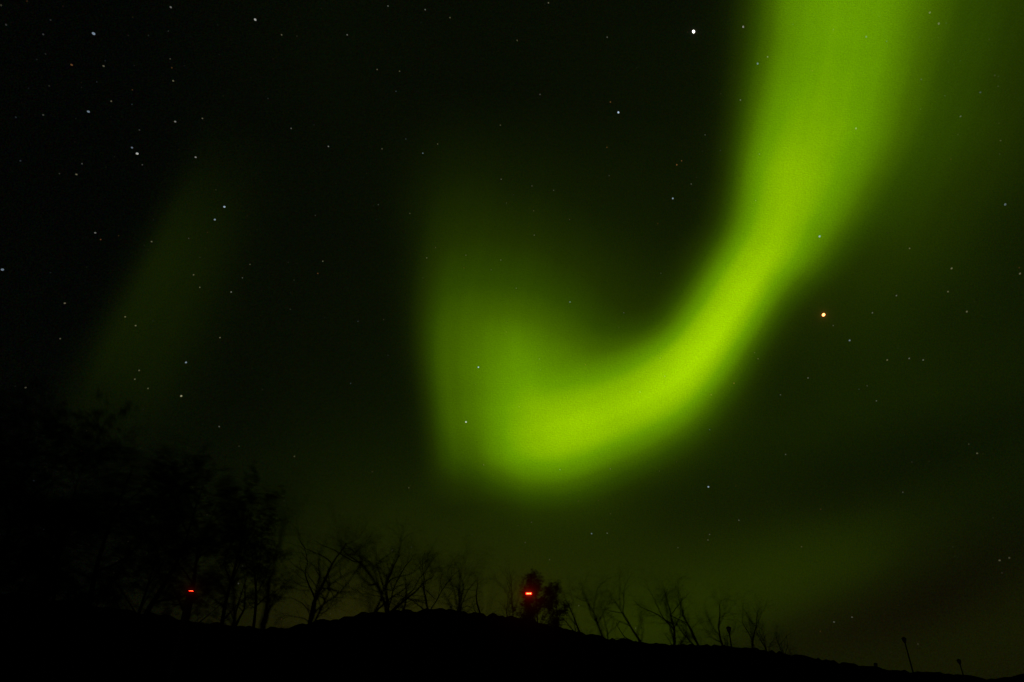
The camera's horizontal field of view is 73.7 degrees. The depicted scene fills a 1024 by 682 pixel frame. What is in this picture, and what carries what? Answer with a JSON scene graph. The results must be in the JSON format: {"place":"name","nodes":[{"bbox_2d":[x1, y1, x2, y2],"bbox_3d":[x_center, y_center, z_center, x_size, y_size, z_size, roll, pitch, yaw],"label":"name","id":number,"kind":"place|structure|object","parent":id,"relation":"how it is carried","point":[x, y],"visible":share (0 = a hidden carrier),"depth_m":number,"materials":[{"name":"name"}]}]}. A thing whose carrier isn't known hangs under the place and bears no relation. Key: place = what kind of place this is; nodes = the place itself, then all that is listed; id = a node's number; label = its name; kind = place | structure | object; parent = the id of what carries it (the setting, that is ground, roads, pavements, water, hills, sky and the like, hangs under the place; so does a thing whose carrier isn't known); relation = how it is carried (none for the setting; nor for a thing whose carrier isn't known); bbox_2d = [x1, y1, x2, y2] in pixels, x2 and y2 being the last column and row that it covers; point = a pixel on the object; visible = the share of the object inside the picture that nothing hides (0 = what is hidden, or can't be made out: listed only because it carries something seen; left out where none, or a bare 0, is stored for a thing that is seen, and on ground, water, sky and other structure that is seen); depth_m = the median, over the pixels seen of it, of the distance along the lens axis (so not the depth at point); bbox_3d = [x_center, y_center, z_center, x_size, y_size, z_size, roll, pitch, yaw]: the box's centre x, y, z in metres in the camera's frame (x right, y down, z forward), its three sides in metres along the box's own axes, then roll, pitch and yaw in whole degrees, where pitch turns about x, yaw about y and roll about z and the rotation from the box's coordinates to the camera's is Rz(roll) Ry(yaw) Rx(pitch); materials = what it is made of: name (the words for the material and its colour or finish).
{"place":"outdoors","nodes":[
{"label":"outdoors","id":0,"kind":"place"},
{"bbox_2d":[0,0,1023,679],"bbox_3d":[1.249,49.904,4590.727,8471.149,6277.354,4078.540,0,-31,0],"label":"sky","id":1,"kind":"structure","parent":0,"point":[706,296],"depth_m":5419.87,"materials":[{"name":"black"}]},
{"bbox_2d":[0,592,1023,681],"bbox_3d":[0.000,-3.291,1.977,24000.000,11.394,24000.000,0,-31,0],"label":"ground","id":2,"kind":"structure","parent":0,"point":[432,645],"depth_m":22.56,"materials":[{"name":"black"}]},
{"bbox_2d":[0,378,128,612],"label":"tree","id":3,"kind":"object","parent":2,"relation":"on","point":[12,526],"visible":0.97,"depth_m":16.28,"materials":[{"name":"black plant"}]},
{"bbox_2d":[0,491,133,681],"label":"tree","id":4,"kind":"object","parent":2,"relation":"on","point":[43,671],"visible":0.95,"depth_m":11.87,"materials":[{"name":"black plant"}]},
{"bbox_2d":[0,419,139,616],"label":"tree","id":5,"kind":"object","parent":2,"relation":"on","point":[67,520],"visible":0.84,"depth_m":21.34,"materials":[{"name":"black plant"}]},
{"bbox_2d":[16,554,193,681],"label":"tree","id":6,"kind":"object","parent":2,"relation":"on","point":[90,672],"visible":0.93,"depth_m":10.50,"materials":[{"name":"black plant"}]},
{"bbox_2d":[4,435,209,640],"bbox_3d":[-10.813,5.098,18.113,4.241,5.916,4.284,0,-30,0],"label":"tree","id":7,"kind":"object","parent":2,"relation":"on","point":[87,607],"visible":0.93,"depth_m":17.97,"materials":[{"name":"black plant"}]},
{"bbox_2d":[93,502,196,666],"bbox_3d":[-8.307,5.427,15.452,2.309,4.427,3.036,19,-36,-28],"label":"tree","id":8,"kind":"object","parent":2,"relation":"on","point":[128,642],"visible":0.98,"depth_m":15.40,"materials":[{"name":"black plant"}]},
{"bbox_2d":[165,586,194,681],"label":"post","id":9,"kind":"object","parent":2,"relation":"on","point":[175,659],"visible":1,"depth_m":8.40,"materials":[{"name":"paint"}]},
{"bbox_2d":[138,443,249,624],"bbox_3d":[-11.597,6.738,24.401,4.538,7.342,5.129,9,-32,-15],"label":"tree","id":10,"kind":"object","parent":2,"relation":"on","point":[161,590],"visible":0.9,"depth_m":24.05,"materials":[{"name":"black plant"}]},
{"bbox_2d":[150,529,241,655],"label":"tree","id":11,"kind":"object","parent":2,"relation":"on","point":[182,651],"visible":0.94,"depth_m":17.63,"materials":[{"name":"black plant"}]},
{"bbox_2d":[145,464,279,631],"bbox_3d":[-9.821,6.514,21.227,3.723,6.105,4.472,25,-39,-35],"label":"tree","id":12,"kind":"object","parent":2,"relation":"on","point":[198,556],"visible":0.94,"depth_m":21.11,"materials":[{"name":"black plant"}]},
{"bbox_2d":[170,478,291,635],"bbox_3d":[-10.691,8.294,26.148,4.264,6.364,4.296,12,-33,-19],"label":"tree","id":13,"kind":"object","parent":2,"relation":"on","point":[222,620],"visible":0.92,"depth_m":25.71,"materials":[{"name":"black plant"}]},
{"bbox_2d":[205,497,262,625],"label":"tree","id":14,"kind":"object","parent":2,"relation":"on","point":[234,590],"visible":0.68,"depth_m":44.02,"materials":[{"name":"black plant"}]},
{"bbox_2d":[208,541,283,646],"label":"tree","id":15,"kind":"object","parent":2,"relation":"on","point":[231,630],"visible":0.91,"depth_m":21.16,"materials":[{"name":"black plant"}]},
{"bbox_2d":[224,514,294,631],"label":"tree","id":16,"kind":"object","parent":2,"relation":"on","point":[256,604],"visible":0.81,"depth_m":29.19,"materials":[{"name":"black plant"}]},
{"bbox_2d":[210,464,332,628],"bbox_3d":[-18.846,16.400,50.444,9.379,16.457,7.672,-16,-34,24],"label":"tree","id":17,"kind":"object","parent":2,"relation":"on","point":[262,620],"visible":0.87,"depth_m":50.59,"materials":[{"name":"black plant"}]},
{"bbox_2d":[268,503,394,626],"bbox_3d":[-14.861,21.290,57.502,12.218,16.267,9.069,27,-40,-37],"label":"tree","id":18,"kind":"object","parent":2,"relation":"on","point":[317,597],"visible":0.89,"depth_m":57.12,"materials":[{"name":"black plant"}]},
{"bbox_2d":[310,495,430,612],"bbox_3d":[-11.985,19.581,56.625,12.122,15.079,7.427,-19,-36,29],"label":"tree","id":19,"kind":"object","parent":2,"relation":"on","point":[376,586],"visible":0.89,"depth_m":56.73,"materials":[{"name":"black plant"}]},
{"bbox_2d":[317,520,444,615],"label":"tree","id":20,"kind":"object","parent":2,"relation":"on","point":[367,607],"visible":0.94,"depth_m":50.76,"materials":[{"name":"black plant"}]},
{"bbox_2d":[381,546,460,611],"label":"tree","id":21,"kind":"object","parent":2,"relation":"on","point":[399,605],"visible":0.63,"depth_m":58.96,"materials":[{"name":"black plant"}]},
{"bbox_2d":[394,545,465,608],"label":"tree","id":22,"kind":"object","parent":2,"relation":"on","point":[424,595],"visible":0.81,"depth_m":52.79,"materials":[{"name":"black plant"}]},
{"bbox_2d":[408,536,495,611],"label":"tree","id":23,"kind":"object","parent":2,"relation":"on","point":[459,600],"visible":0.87,"depth_m":63.92,"materials":[{"name":"black plant"}]},
{"bbox_2d":[458,556,505,615],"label":"tree","id":24,"kind":"object","parent":2,"relation":"on","point":[476,602],"visible":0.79,"depth_m":60.09,"materials":[{"name":"black plant"}]},
{"bbox_2d":[484,557,544,618],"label":"tree","id":25,"kind":"object","parent":2,"relation":"on","point":[512,603],"visible":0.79,"depth_m":64.42,"materials":[{"name":"black plant"}]},
{"bbox_2d":[511,582,542,619],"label":"dense tree","id":26,"kind":"object","parent":2,"relation":"on","point":[530,605],"visible":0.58,"depth_m":54.80,"materials":[{"name":"black plant"}]},
{"bbox_2d":[525,592,531,619],"bbox_3d":[1.299,20.911,51.989,0.536,3.412,0.342,0,-31,0],"label":"red lamp","id":27,"kind":"object","parent":2,"relation":"on","point":[528,593],"visible":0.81,"depth_m":52.40,"materials":[{"name":"paint"}]},
{"bbox_2d":[520,570,556,623],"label":"dense tree","id":28,"kind":"object","parent":2,"relation":"on","point":[535,596],"visible":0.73,"depth_m":54.62,"materials":[{"name":"black plant"}]},
{"bbox_2d":[543,581,568,627],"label":"dense tree","id":29,"kind":"object","parent":2,"relation":"on","point":[557,618],"visible":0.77,"depth_m":56.86,"materials":[{"name":"black plant"}]},
{"bbox_2d":[546,571,593,633],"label":"tree","id":30,"kind":"object","parent":2,"relation":"on","point":[575,623],"visible":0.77,"depth_m":65.33,"materials":[{"name":"black plant"}]},
{"bbox_2d":[547,571,637,639],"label":"tree","id":31,"kind":"object","parent":2,"relation":"on","point":[596,619],"visible":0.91,"depth_m":73.01,"materials":[{"name":"black plant"}]},
{"bbox_2d":[597,564,649,640],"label":"tree","id":32,"kind":"object","parent":2,"relation":"on","point":[631,629],"visible":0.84,"depth_m":72.47,"materials":[{"name":"black plant"}]},
{"bbox_2d":[626,566,704,644],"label":"tree","id":33,"kind":"object","parent":2,"relation":"on","point":[674,628],"visible":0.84,"depth_m":84.78,"materials":[{"name":"black plant"}]},
{"bbox_2d":[650,572,701,644],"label":"tree","id":34,"kind":"object","parent":2,"relation":"on","point":[694,638],"visible":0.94,"depth_m":80.44,"materials":[{"name":"black plant"}]},
{"bbox_2d":[694,584,740,645],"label":"tree","id":35,"kind":"object","parent":2,"relation":"on","point":[719,635],"visible":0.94,"depth_m":89.57,"materials":[{"name":"black plant"}]},
{"bbox_2d":[726,626,731,646],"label":"lamp post","id":36,"kind":"object","parent":2,"relation":"on","point":[728,628],"visible":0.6,"depth_m":87.98,"materials":[{"name":"paint"}]},
{"bbox_2d":[731,589,769,647],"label":"tree","id":37,"kind":"object","parent":2,"relation":"on","point":[751,636],"visible":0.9,"depth_m":87.85,"materials":[{"name":"black plant"}]},
{"bbox_2d":[737,606,780,651],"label":"tree","id":38,"kind":"object","parent":2,"relation":"on","point":[764,641],"visible":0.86,"depth_m":96.66,"materials":[{"name":"black plant"}]},
{"bbox_2d":[771,626,798,654],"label":"tree","id":39,"kind":"object","parent":2,"relation":"on","point":[784,643],"visible":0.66,"depth_m":102.03,"materials":[{"name":"black plant"}]},
{"bbox_2d":[901,637,913,671],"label":"lamp post","id":40,"kind":"object","parent":2,"relation":"on","point":[903,639],"visible":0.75,"depth_m":100.51,"materials":[{"name":"paint"}]},
{"bbox_2d":[956,659,963,674],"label":"lamp post","id":41,"kind":"object","parent":2,"relation":"on","point":[958,661],"visible":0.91,"depth_m":112.87,"materials":[{"name":"paint"}]}
]}

